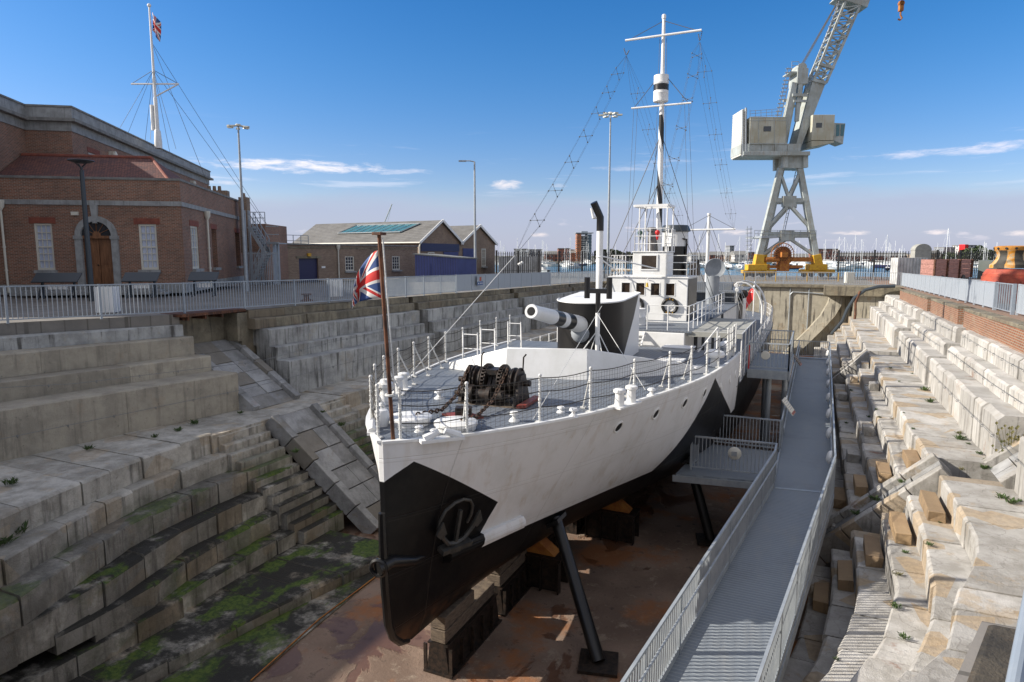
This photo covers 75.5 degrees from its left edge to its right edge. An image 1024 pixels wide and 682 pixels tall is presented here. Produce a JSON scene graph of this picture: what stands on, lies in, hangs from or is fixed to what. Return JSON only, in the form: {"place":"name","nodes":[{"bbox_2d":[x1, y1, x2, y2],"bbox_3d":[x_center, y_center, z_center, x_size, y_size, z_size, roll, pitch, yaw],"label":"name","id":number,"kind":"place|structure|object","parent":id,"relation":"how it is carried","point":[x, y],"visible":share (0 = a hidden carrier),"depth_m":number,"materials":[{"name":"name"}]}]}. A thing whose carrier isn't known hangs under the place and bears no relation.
{"place":"outdoors","nodes":[
{"label":"outdoors","id":0,"kind":"place"},
{"bbox_2d":[120,3,266,223],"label":"flagpole","id":1,"kind":"object","parent":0,"point":[154,115],"visible":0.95,"depth_m":48.15,"materials":[{"name":"metal"}]},
{"bbox_2d":[223,312,248,340],"bbox_3d":[-11.134,-0.598,26.123,1.380,1.100,0.550,3,8,24],"label":"slot cheek","id":2,"kind":"object","parent":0,"point":[235,326],"visible":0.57,"depth_m":25.77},
{"bbox_2d":[179,315,296,462],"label":"retaining bank","id":3,"kind":"structure","parent":0,"point":[209,329],"depth_m":25.26,"materials":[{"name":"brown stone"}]},
{"bbox_2d":[166,392,346,453],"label":"ledge paving","id":4,"kind":"structure","parent":0,"point":[216,426],"depth_m":22.37,"materials":[{"name":"stone"}]},
{"bbox_2d":[0,324,238,461],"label":"dock wall","id":5,"kind":"structure","parent":4,"relation":"on","point":[67,359],"depth_m":20.44,"materials":[{"name":"grey stone"}]},
{"bbox_2d":[2,342,434,438],"bbox_3d":[-9.072,1.500,25.067,0.748,0.236,23.427,4,8,27],"label":"handrail cable","id":6,"kind":"object","parent":5,"relation":"attached to","point":[185,401],"visible":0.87,"depth_m":21.25,"materials":[{"name":"metal"}]},
{"bbox_2d":[194,339,300,410],"bbox_3d":[-10.170,1.276,24.785,3.508,2.648,2.498,3,8,24],"label":"stone slide","id":7,"kind":"object","parent":4,"relation":"on","point":[252,373],"visible":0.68,"depth_m":24.88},
{"bbox_2d":[164,352,813,681],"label":"dock floor","id":8,"kind":"structure","parent":0,"point":[631,591],"depth_m":16.82,"materials":[{"name":"concrete"}]},
{"bbox_2d":[0,426,378,681],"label":"stone altars","id":9,"kind":"object","parent":8,"relation":"on","point":[144,555],"visible":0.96,"depth_m":16.24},
{"bbox_2d":[218,423,343,543],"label":"stone stairs","id":10,"kind":"structure","parent":9,"relation":"on","point":[300,504],"depth_m":20.90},
{"bbox_2d":[155,572,373,681],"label":"gutter","id":11,"kind":"object","parent":8,"relation":"on","point":[248,656],"visible":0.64,"depth_m":15.50,"materials":[{"name":"stone"}]},
{"bbox_2d":[250,577,374,680],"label":"floor pipe","id":12,"kind":"object","parent":11,"relation":"on","point":[308,629],"visible":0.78,"depth_m":16.09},
{"bbox_2d":[265,403,380,533],"bbox_3d":[-5.915,4.369,22.866,4.491,4.026,2.236,1,7,11],"label":"stone slide","id":13,"kind":"object","parent":8,"relation":"on","point":[333,460],"visible":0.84,"depth_m":22.47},
{"bbox_2d":[304,325,556,424],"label":"stone altars","id":14,"kind":"object","parent":8,"relation":"on","point":[355,391],"visible":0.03,"depth_m":28.68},
{"bbox_2d":[244,297,434,392],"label":"dock wall","id":15,"kind":"structure","parent":14,"relation":"on","point":[279,330],"depth_m":29.01,"materials":[{"name":"grey stone"}]},
{"bbox_2d":[0,325,418,387],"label":"handrail cable","id":16,"kind":"object","parent":15,"relation":"attached to","point":[189,369],"visible":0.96,"depth_m":22.18,"materials":[{"name":"metal"}]},
{"bbox_2d":[321,398,375,465],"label":"stone stairs","id":17,"kind":"structure","parent":14,"relation":"on","point":[354,428],"depth_m":25.02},
{"bbox_2d":[408,289,530,353],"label":"dock wall","id":18,"kind":"structure","parent":14,"relation":"on","point":[441,314],"depth_m":40.54,"materials":[{"name":"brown stone"}]},
{"bbox_2d":[385,275,456,297],"bbox_3d":[-5.027,-3.149,37.697,0.065,1.235,7.465,3,8,24],"label":"fence","id":19,"kind":"object","parent":18,"relation":"on","point":[440,279],"visible":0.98,"depth_m":37.52,"materials":[{"name":"metal"}]},
{"bbox_2d":[510,284,575,329],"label":"dock wall","id":20,"kind":"structure","parent":14,"relation":"on","point":[544,296],"depth_m":52.00,"materials":[{"name":"grey stone"}]},
{"bbox_2d":[569,282,605,292],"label":"dock wall","id":21,"kind":"structure","parent":14,"relation":"on","point":[577,287],"depth_m":61.95,"materials":[{"name":"grey stone"}]},
{"bbox_2d":[423,580,501,679],"bbox_3d":[-1.109,6.489,15.509,0.730,1.340,2.540,3,8,24],"label":"keel block","id":22,"kind":"object","parent":8,"relation":"on","point":[463,627],"depth_m":14.87,"materials":[{"name":"wood"}]},
{"bbox_2d":[487,549,531,616],"bbox_3d":[-0.072,6.198,17.765,0.730,1.340,2.040,3,8,24],"label":"keel block","id":23,"kind":"object","parent":8,"relation":"on","point":[510,579],"depth_m":17.26,"materials":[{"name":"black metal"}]},
{"bbox_2d":[525,537,567,594],"bbox_3d":[0.693,6.079,18.452,1.640,1.380,0.840,3,8,24],"label":"bilge cradle","id":24,"kind":"object","parent":8,"relation":"on","point":[543,559],"visible":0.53,"depth_m":18.12,"materials":[{"name":"brown wood"}]},
{"bbox_2d":[565,517,584,533],"bbox_3d":[2.210,5.557,22.728,0.730,1.340,2.040,3,8,24],"label":"keel block","id":25,"kind":"object","parent":8,"relation":"on","point":[575,527],"depth_m":21.88,"materials":[{"name":"brown wood"}]},
{"bbox_2d":[365,14,772,645],"bbox_3d":[8.738,-6.366,35.762,9.453,19.025,54.222,3,8,24],"label":"warship","id":26,"kind":"object","parent":25,"relation":"on","point":[491,458],"visible":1,"depth_m":16.51,"materials":[{"name":"white paint"}]},
{"bbox_2d":[352,250,380,307],"bbox_3d":[-2.658,-1.105,11.960,0.639,1.060,0.208,3,8,24],"label":"flag","id":27,"kind":"object","parent":26,"relation":"attached to","point":[367,284],"visible":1,"depth_m":11.93,"materials":[{"name":"fabric"}]},
{"bbox_2d":[546,511,618,677],"bbox_3d":[1.680,5.819,15.601,1.158,2.715,3.102,-2,8,-15],"label":"shore prop","id":28,"kind":"object","parent":8,"relation":"on","point":[595,659],"visible":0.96,"depth_m":15.20,"materials":[{"name":"black paint"}]},
{"bbox_2d":[585,499,640,544],"bbox_3d":[3.266,5.684,21.508,1.640,1.380,0.840,3,8,24],"label":"bilge cradle","id":29,"kind":"object","parent":8,"relation":"on","point":[618,520],"visible":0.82,"depth_m":21.27,"materials":[{"name":"black metal"}]},
{"bbox_2d":[682,457,717,546],"bbox_3d":[6.179,5.103,21.265,1.557,2.596,1.272,3,8,24],"label":"shore prop","id":30,"kind":"object","parent":8,"relation":"on","point":[707,536],"visible":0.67,"depth_m":21.24,"materials":[{"name":"black paint"}]},
{"bbox_2d":[603,281,852,353],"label":"end wall","id":31,"kind":"structure","parent":8,"relation":"on","point":[797,309],"depth_m":61.61,"materials":[{"name":"concrete"}]},
{"bbox_2d":[603,270,844,284],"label":"fence","id":32,"kind":"object","parent":31,"relation":"on","point":[761,276],"visible":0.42,"depth_m":62.52,"materials":[{"name":"metal"}]},
{"bbox_2d":[620,339,836,681],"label":"gangway","id":33,"kind":"object","parent":8,"relation":"on","point":[757,565],"visible":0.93,"depth_m":14.08,"materials":[{"name":"metal"}]},
{"bbox_2d":[672,414,781,488],"bbox_3d":[7.125,3.541,21.653,2.933,1.375,3.887,3,8,24],"label":"landing","id":34,"kind":"object","parent":33,"relation":"attached to","point":[725,466],"visible":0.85,"depth_m":20.78,"materials":[{"name":"metal"}]},
{"bbox_2d":[747,329,793,449],"bbox_3d":[11.462,2.562,29.351,1.620,5.605,5.368,3,8,24],"label":"landing","id":35,"kind":"object","parent":8,"relation":"on","point":[766,366],"visible":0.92,"depth_m":27.50,"materials":[{"name":"metal"}]},
{"bbox_2d":[783,284,905,354],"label":"buttress","id":36,"kind":"structure","parent":8,"relation":"on","point":[836,294],"depth_m":58.13,"materials":[{"name":"concrete"}]},
{"bbox_2d":[832,348,872,385],"bbox_3d":[18.977,2.320,38.721,1.451,4.014,4.554,-6,10,-41],"label":"stone slide","id":37,"kind":"object","parent":8,"relation":"on","point":[849,367],"visible":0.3,"depth_m":37.70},
{"bbox_2d":[814,316,899,383],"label":"stone altars","id":38,"kind":"object","parent":8,"relation":"on","point":[852,338],"visible":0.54,"depth_m":46.61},
{"bbox_2d":[830,285,894,334],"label":"hose","id":39,"kind":"object","parent":38,"relation":"on","point":[839,324],"visible":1,"depth_m":56.76,"materials":[{"name":"rubber"}]},
{"bbox_2d":[869,295,899,326],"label":"dock wall","id":40,"kind":"structure","parent":38,"relation":"on","point":[883,306],"depth_m":52.86,"materials":[{"name":"stone"}]},
{"bbox_2d":[877,299,924,347],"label":"dock wall","id":41,"kind":"structure","parent":38,"relation":"on","point":[901,315],"depth_m":42.17,"materials":[{"name":"stone"}]},
{"bbox_2d":[899,289,936,311],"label":"brick parapet","id":42,"kind":"structure","parent":41,"relation":"on","point":[921,300],"depth_m":41.49,"materials":[{"name":"red brick"}]},
{"bbox_2d":[816,453,951,565],"bbox_3d":[9.773,4.943,18.416,4.388,4.032,1.556,6,9,38],"label":"stone slide","id":43,"kind":"object","parent":8,"relation":"on","point":[924,473],"visible":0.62,"depth_m":17.84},
{"bbox_2d":[783,475,1023,681],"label":"stone altars","id":44,"kind":"object","parent":8,"relation":"on","point":[955,584],"visible":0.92,"depth_m":12.87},
{"bbox_2d":[813,582,828,613],"bbox_3d":[7.436,6.162,15.925,0.363,0.292,1.105,3,8,24],"label":"stone block","id":45,"kind":"object","parent":44,"relation":"on","point":[820,597],"depth_m":15.64,"materials":[{"name":"stone"}]},
{"bbox_2d":[837,560,853,591],"bbox_3d":[8.007,5.617,15.882,0.361,0.284,1.210,3,8,24],"label":"stone block","id":46,"kind":"object","parent":44,"relation":"on","point":[845,581],"depth_m":15.58,"materials":[{"name":"stone"}]},
{"bbox_2d":[863,534,883,567],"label":"stone block","id":47,"kind":"structure","parent":44,"relation":"on","point":[873,555],"depth_m":15.46,"materials":[{"name":"stone"}]},
{"bbox_2d":[888,510,911,544],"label":"stone block","id":48,"kind":"structure","parent":44,"relation":"on","point":[899,527],"depth_m":15.44,"materials":[{"name":"stone"}]},
{"bbox_2d":[918,490,945,523],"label":"stone block","id":49,"kind":"structure","parent":44,"relation":"on","point":[931,506],"depth_m":15.31,"materials":[{"name":"stone"}]},
{"bbox_2d":[982,437,1020,488],"bbox_3d":[13.032,2.453,15.658,2.684,2.518,1.900,3,8,24],"label":"stone slide","id":50,"kind":"object","parent":44,"relation":"on","point":[1003,465],"visible":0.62,"depth_m":16.56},
{"bbox_2d":[991,421,1023,454],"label":"dry bush","id":51,"kind":"object","parent":50,"relation":"on","point":[1009,437],"visible":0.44,"depth_m":16.79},
{"bbox_2d":[1014,436,1023,501],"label":"dock wall","id":52,"kind":"structure","parent":44,"relation":"on","point":[1019,486],"depth_m":14.93,"materials":[{"name":"concrete"}]},
{"bbox_2d":[824,354,998,567],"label":"stone altars","id":53,"kind":"object","parent":8,"relation":"on","point":[934,423],"visible":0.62,"depth_m":23.24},
{"bbox_2d":[833,487,845,508],"bbox_3d":[10.355,4.960,20.965,0.380,0.285,1.307,3,8,24],"label":"stone block","id":54,"kind":"object","parent":53,"relation":"on","point":[839,498],"depth_m":20.50,"materials":[{"name":"stone"}]},
{"bbox_2d":[846,448,859,462],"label":"stone block","id":55,"kind":"structure","parent":53,"relation":"on","point":[852,455],"depth_m":23.01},
{"bbox_2d":[853,474,867,495],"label":"stone block","id":56,"kind":"structure","parent":53,"relation":"on","point":[860,484],"depth_m":19.98,"materials":[{"name":"stone"}]},
{"bbox_2d":[876,461,891,482],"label":"stone block","id":57,"kind":"structure","parent":53,"relation":"on","point":[883,472],"depth_m":19.44,"materials":[{"name":"stone"}]},
{"bbox_2d":[902,450,920,467],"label":"stone block","id":58,"kind":"structure","parent":53,"relation":"on","point":[910,457],"depth_m":19.00,"materials":[{"name":"stone"}]},
{"bbox_2d":[897,311,965,384],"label":"dock wall","id":59,"kind":"structure","parent":53,"relation":"on","point":[923,349],"depth_m":30.90,"materials":[{"name":"stone"}]},
{"bbox_2d":[930,298,970,324],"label":"brick parapet","id":60,"kind":"structure","parent":59,"relation":"on","point":[951,311],"depth_m":31.61,"materials":[{"name":"red brick"}]},
{"bbox_2d":[928,330,1023,456],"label":"dock wall","id":61,"kind":"structure","parent":53,"relation":"on","point":[985,403],"depth_m":20.49,"materials":[{"name":"stone"}]},
{"bbox_2d":[963,308,1023,353],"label":"brick parapet","id":62,"kind":"structure","parent":61,"relation":"on","point":[1006,331],"depth_m":23.29,"materials":[{"name":"brown brick"}]},
{"bbox_2d":[0,272,1023,681],"bbox_3d":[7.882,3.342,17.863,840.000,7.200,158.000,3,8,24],"label":"quay","id":63,"kind":"structure","parent":0,"point":[50,324],"depth_m":28.25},
{"bbox_2d":[31,273,81,299],"bbox_3d":[-21.234,-2.560,30.847,1.934,1.219,0.788,-1,7,-10],"label":"display panel","id":64,"kind":"object","parent":63,"relation":"on","point":[43,278],"visible":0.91,"depth_m":30.85,"materials":[{"name":"grey paint"}]},
{"bbox_2d":[67,159,94,300],"bbox_3d":[-19.687,-5.071,30.603,1.100,6.457,1.100,3,8,24],"label":"street lamp","id":65,"kind":"object","parent":63,"relation":"on","point":[90,279],"visible":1,"depth_m":30.51,"materials":[{"name":"metal"}]},
{"bbox_2d":[0,94,213,273],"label":"brick block","id":66,"kind":"structure","parent":63,"relation":"on","point":[50,129],"depth_m":38.16,"materials":[{"name":"brick"}]},
{"bbox_2d":[94,286,120,312],"bbox_3d":[-14.807,-1.522,24.204,0.630,0.920,0.630,-1,7,-10],"label":"litter bin","id":67,"kind":"object","parent":63,"relation":"on","point":[110,299],"visible":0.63,"depth_m":23.93,"materials":[{"name":"metal"}]},
{"bbox_2d":[0,153,243,295],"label":"brick house","id":68,"kind":"structure","parent":63,"relation":"on","point":[148,214],"depth_m":35.10,"materials":[{"name":"brick"}]},
{"bbox_2d":[34,223,57,272],"bbox_3d":[-24.339,-4.820,34.428,1.038,2.570,0.355,-1,7,-10],"label":"window","id":69,"kind":"structure","parent":68,"relation":"in","point":[43,231],"depth_m":34.52,"materials":[{"name":"glass"}]},
{"bbox_2d":[84,238,113,283],"bbox_3d":[-21.881,-4.182,35.144,1.446,2.600,0.155,-1,7,-10],"label":"door","id":70,"kind":"structure","parent":68,"relation":"in","point":[105,266],"depth_m":35.16,"materials":[{"name":"brown wood"}]},
{"bbox_2d":[138,224,160,272],"bbox_3d":[-19.413,-4.936,35.323,1.079,2.570,0.355,-1,7,-10],"label":"window","id":71,"kind":"structure","parent":68,"relation":"in","point":[147,232],"depth_m":35.42,"materials":[{"name":"beige paint"}]},
{"bbox_2d":[190,226,203,271],"bbox_3d":[-18.087,-5.260,37.833,0.355,2.570,1.694,-1,7,-10],"label":"window","id":72,"kind":"structure","parent":68,"relation":"in","point":[194,240],"depth_m":38.03,"materials":[{"name":"beige paint"}]},
{"bbox_2d":[121,272,159,297],"bbox_3d":[-17.863,-2.688,31.839,1.561,1.219,0.788,-1,7,-10],"label":"display panel","id":73,"kind":"object","parent":63,"relation":"on","point":[130,277],"visible":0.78,"depth_m":31.86,"materials":[{"name":"grey paint"}]},
{"bbox_2d":[0,277,385,323],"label":"fence","id":74,"kind":"object","parent":63,"relation":"on","point":[184,311],"visible":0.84,"depth_m":23.75,"materials":[{"name":"metal"}]},
{"bbox_2d":[161,308,245,320],"bbox_3d":[-11.517,-1.006,24.834,1.100,0.240,2.900,3,8,24],"label":"slot cover","id":75,"kind":"object","parent":63,"relation":"on","point":[202,314],"visible":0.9,"depth_m":24.39,"materials":[{"name":"metal"}]},
{"bbox_2d":[188,272,218,296],"bbox_3d":[-15.307,-2.816,32.831,1.346,1.219,0.788,-1,7,-10],"label":"display panel","id":76,"kind":"object","parent":63,"relation":"on","point":[202,276],"visible":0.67,"depth_m":32.84,"materials":[{"name":"grey paint"}]},
{"bbox_2d":[227,124,249,290],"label":"mast lamp","id":77,"kind":"object","parent":63,"relation":"on","point":[237,126],"visible":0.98,"depth_m":41.23,"materials":[{"name":"metal"}]},
{"bbox_2d":[238,193,251,252],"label":"brick chimney","id":78,"kind":"object","parent":63,"relation":"on","point":[246,201],"visible":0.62,"depth_m":48.02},
{"bbox_2d":[244,210,286,284],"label":"steel stair","id":79,"kind":"object","parent":63,"relation":"on","point":[262,243],"visible":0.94,"depth_m":45.36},
{"bbox_2d":[243,212,288,280],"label":"brick annexe","id":80,"kind":"structure","parent":63,"relation":"on","point":[281,231],"depth_m":54.07,"materials":[{"name":"brick"}]},
{"bbox_2d":[281,235,417,281],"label":"brick store","id":81,"kind":"structure","parent":63,"relation":"on","point":[308,260],"depth_m":62.48,"materials":[{"name":"brown brick"}]},
{"bbox_2d":[299,258,316,280],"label":"door","id":82,"kind":"structure","parent":81,"relation":"in","point":[307,266],"depth_m":60.09,"materials":[{"name":"blue paint"}]},
{"bbox_2d":[292,219,497,278],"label":"workshop","id":83,"kind":"structure","parent":63,"relation":"on","point":[442,236],"depth_m":80.50,"materials":[{"name":"beige brick"}]},
{"bbox_2d":[413,253,477,281],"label":"shed","id":84,"kind":"structure","parent":63,"relation":"on","point":[430,265],"depth_m":65.03,"materials":[{"name":"metal"}]},
{"bbox_2d":[431,263,445,279],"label":"door","id":85,"kind":"structure","parent":84,"relation":"in","point":[436,268],"depth_m":64.64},
{"bbox_2d":[459,160,476,273],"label":"street lamp","id":86,"kind":"object","parent":63,"relation":"on","point":[474,210],"visible":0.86,"depth_m":71.68,"materials":[{"name":"metal"}]},
{"bbox_2d":[456,272,550,291],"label":"fence","id":87,"kind":"object","parent":63,"relation":"on","point":[467,282],"visible":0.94,"depth_m":47.12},
{"bbox_2d":[499,256,541,273],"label":"white cabin","id":88,"kind":"object","parent":63,"relation":"on","point":[534,259],"visible":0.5,"depth_m":83.04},
{"bbox_2d":[496,250,632,277],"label":"security fence","id":89,"kind":"object","parent":63,"relation":"on","point":[538,270],"visible":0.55,"depth_m":78.79,"materials":[{"name":"metal"}]},
{"bbox_2d":[550,271,595,285],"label":"fence","id":90,"kind":"object","parent":63,"relation":"on","point":[575,280],"visible":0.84,"depth_m":61.37,"materials":[{"name":"metal"}]},
{"bbox_2d":[599,112,622,274],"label":"mast lamp","id":91,"kind":"object","parent":63,"relation":"on","point":[614,114],"visible":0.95,"depth_m":93.82,"materials":[{"name":"metal"}]},
{"bbox_2d":[744,272,839,281],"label":"crane barrier","id":92,"kind":"object","parent":63,"relation":"on","point":[775,280],"visible":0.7,"depth_m":69.69,"materials":[{"name":"metal"}]},
{"bbox_2d":[730,0,904,276],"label":"dock crane","id":93,"kind":"object","parent":63,"relation":"on","point":[755,137],"visible":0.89,"depth_m":76.37,"materials":[{"name":"paint"}]},
{"bbox_2d":[845,272,901,285],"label":"fence","id":94,"kind":"object","parent":63,"relation":"on","point":[871,278],"visible":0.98,"depth_m":59.07,"materials":[{"name":"metal"}]},
{"bbox_2d":[890,258,928,283],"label":"storage container","id":95,"kind":"object","parent":63,"relation":"on","point":[906,265],"visible":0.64,"depth_m":61.32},
{"bbox_2d":[836,250,995,279],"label":"security fence","id":96,"kind":"object","parent":63,"relation":"on","point":[937,253],"visible":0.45,"depth_m":73.36,"materials":[{"name":"metal"}]},
{"bbox_2d":[910,244,931,258],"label":"round kiosk","id":97,"kind":"object","parent":63,"relation":"on","point":[920,250],"visible":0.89,"depth_m":67.04,"materials":[{"name":"grey fabric"}]},
{"bbox_2d":[920,259,973,278],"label":"shipping container","id":98,"kind":"object","parent":63,"relation":"on","point":[957,268],"visible":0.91,"depth_m":52.45,"materials":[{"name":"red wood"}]},
{"bbox_2d":[901,273,994,307],"bbox_3d":[27.189,-3.620,42.773,0.070,1.580,33.070,3,8,24],"label":"fence","id":99,"kind":"object","parent":63,"relation":"on","point":[974,292],"visible":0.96,"depth_m":35.76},
{"bbox_2d":[977,260,1003,278],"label":"cabinet","id":100,"kind":"object","parent":63,"relation":"on","point":[983,266],"visible":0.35,"depth_m":57.19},
{"bbox_2d":[967,625,1015,681],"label":"coping stone","id":101,"kind":"object","parent":63,"relation":"on","point":[991,662],"visible":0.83,"depth_m":3.31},
{"bbox_2d":[1005,591,1023,681],"bbox_3d":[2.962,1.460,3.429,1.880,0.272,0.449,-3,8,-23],"label":"railing post","id":102,"kind":"object","parent":101,"relation":"on","point":[1015,671],"visible":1,"depth_m":3.15,"materials":[{"name":"metal"}]},
{"bbox_2d":[980,246,1023,303],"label":"capstan","id":103,"kind":"object","parent":63,"relation":"on","point":[1009,256],"visible":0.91,"depth_m":32.67,"materials":[{"name":"red paint"}]},
{"bbox_2d":[992,282,1016,314],"bbox_3d":[19.723,-1.729,26.503,0.120,1.232,2.920,3,8,24],"label":"fence","id":104,"kind":"object","parent":63,"relation":"on","point":[1012,299],"visible":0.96,"depth_m":26.42,"materials":[{"name":"metal"}]},
{"bbox_2d":[1015,284,1023,314],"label":"fence","id":105,"kind":"object","parent":63,"relation":"on","point":[1020,303],"visible":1,"depth_m":24.74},
{"bbox_2d":[0,0,1023,255],"label":"sky","id":106,"kind":"structure","parent":0,"point":[353,110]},
{"bbox_2d":[495,256,881,263],"bbox_3d":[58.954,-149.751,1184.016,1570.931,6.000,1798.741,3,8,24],"label":"shore","id":107,"kind":"structure","parent":0,"point":[627,263],"depth_m":485.21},
{"bbox_2d":[574,231,593,261],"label":"tower block","id":108,"kind":"structure","parent":107,"relation":"on","point":[582,243],"depth_m":534.93,"materials":[{"name":"concrete"}]},
{"bbox_2d":[730,251,746,261],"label":"building","id":109,"kind":"structure","parent":107,"relation":"on","point":[736,256],"depth_m":541.12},
{"bbox_2d":[542,245,995,260],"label":"trees","id":110,"kind":"object","parent":107,"relation":"on","point":[980,248],"visible":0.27,"depth_m":574.02,"materials":[{"name":"green plant"}]},
{"bbox_2d":[808,249,838,260],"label":"building","id":111,"kind":"structure","parent":107,"relation":"on","point":[829,252],"depth_m":543.37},
{"bbox_2d":[840,254,906,261],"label":"building","id":112,"kind":"structure","parent":107,"relation":"on","point":[879,258],"depth_m":560.77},
{"bbox_2d":[495,263,1023,277],"bbox_3d":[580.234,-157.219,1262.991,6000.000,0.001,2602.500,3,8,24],"label":"harbour water","id":113,"kind":"structure","parent":0,"point":[552,269],"depth_m":256.25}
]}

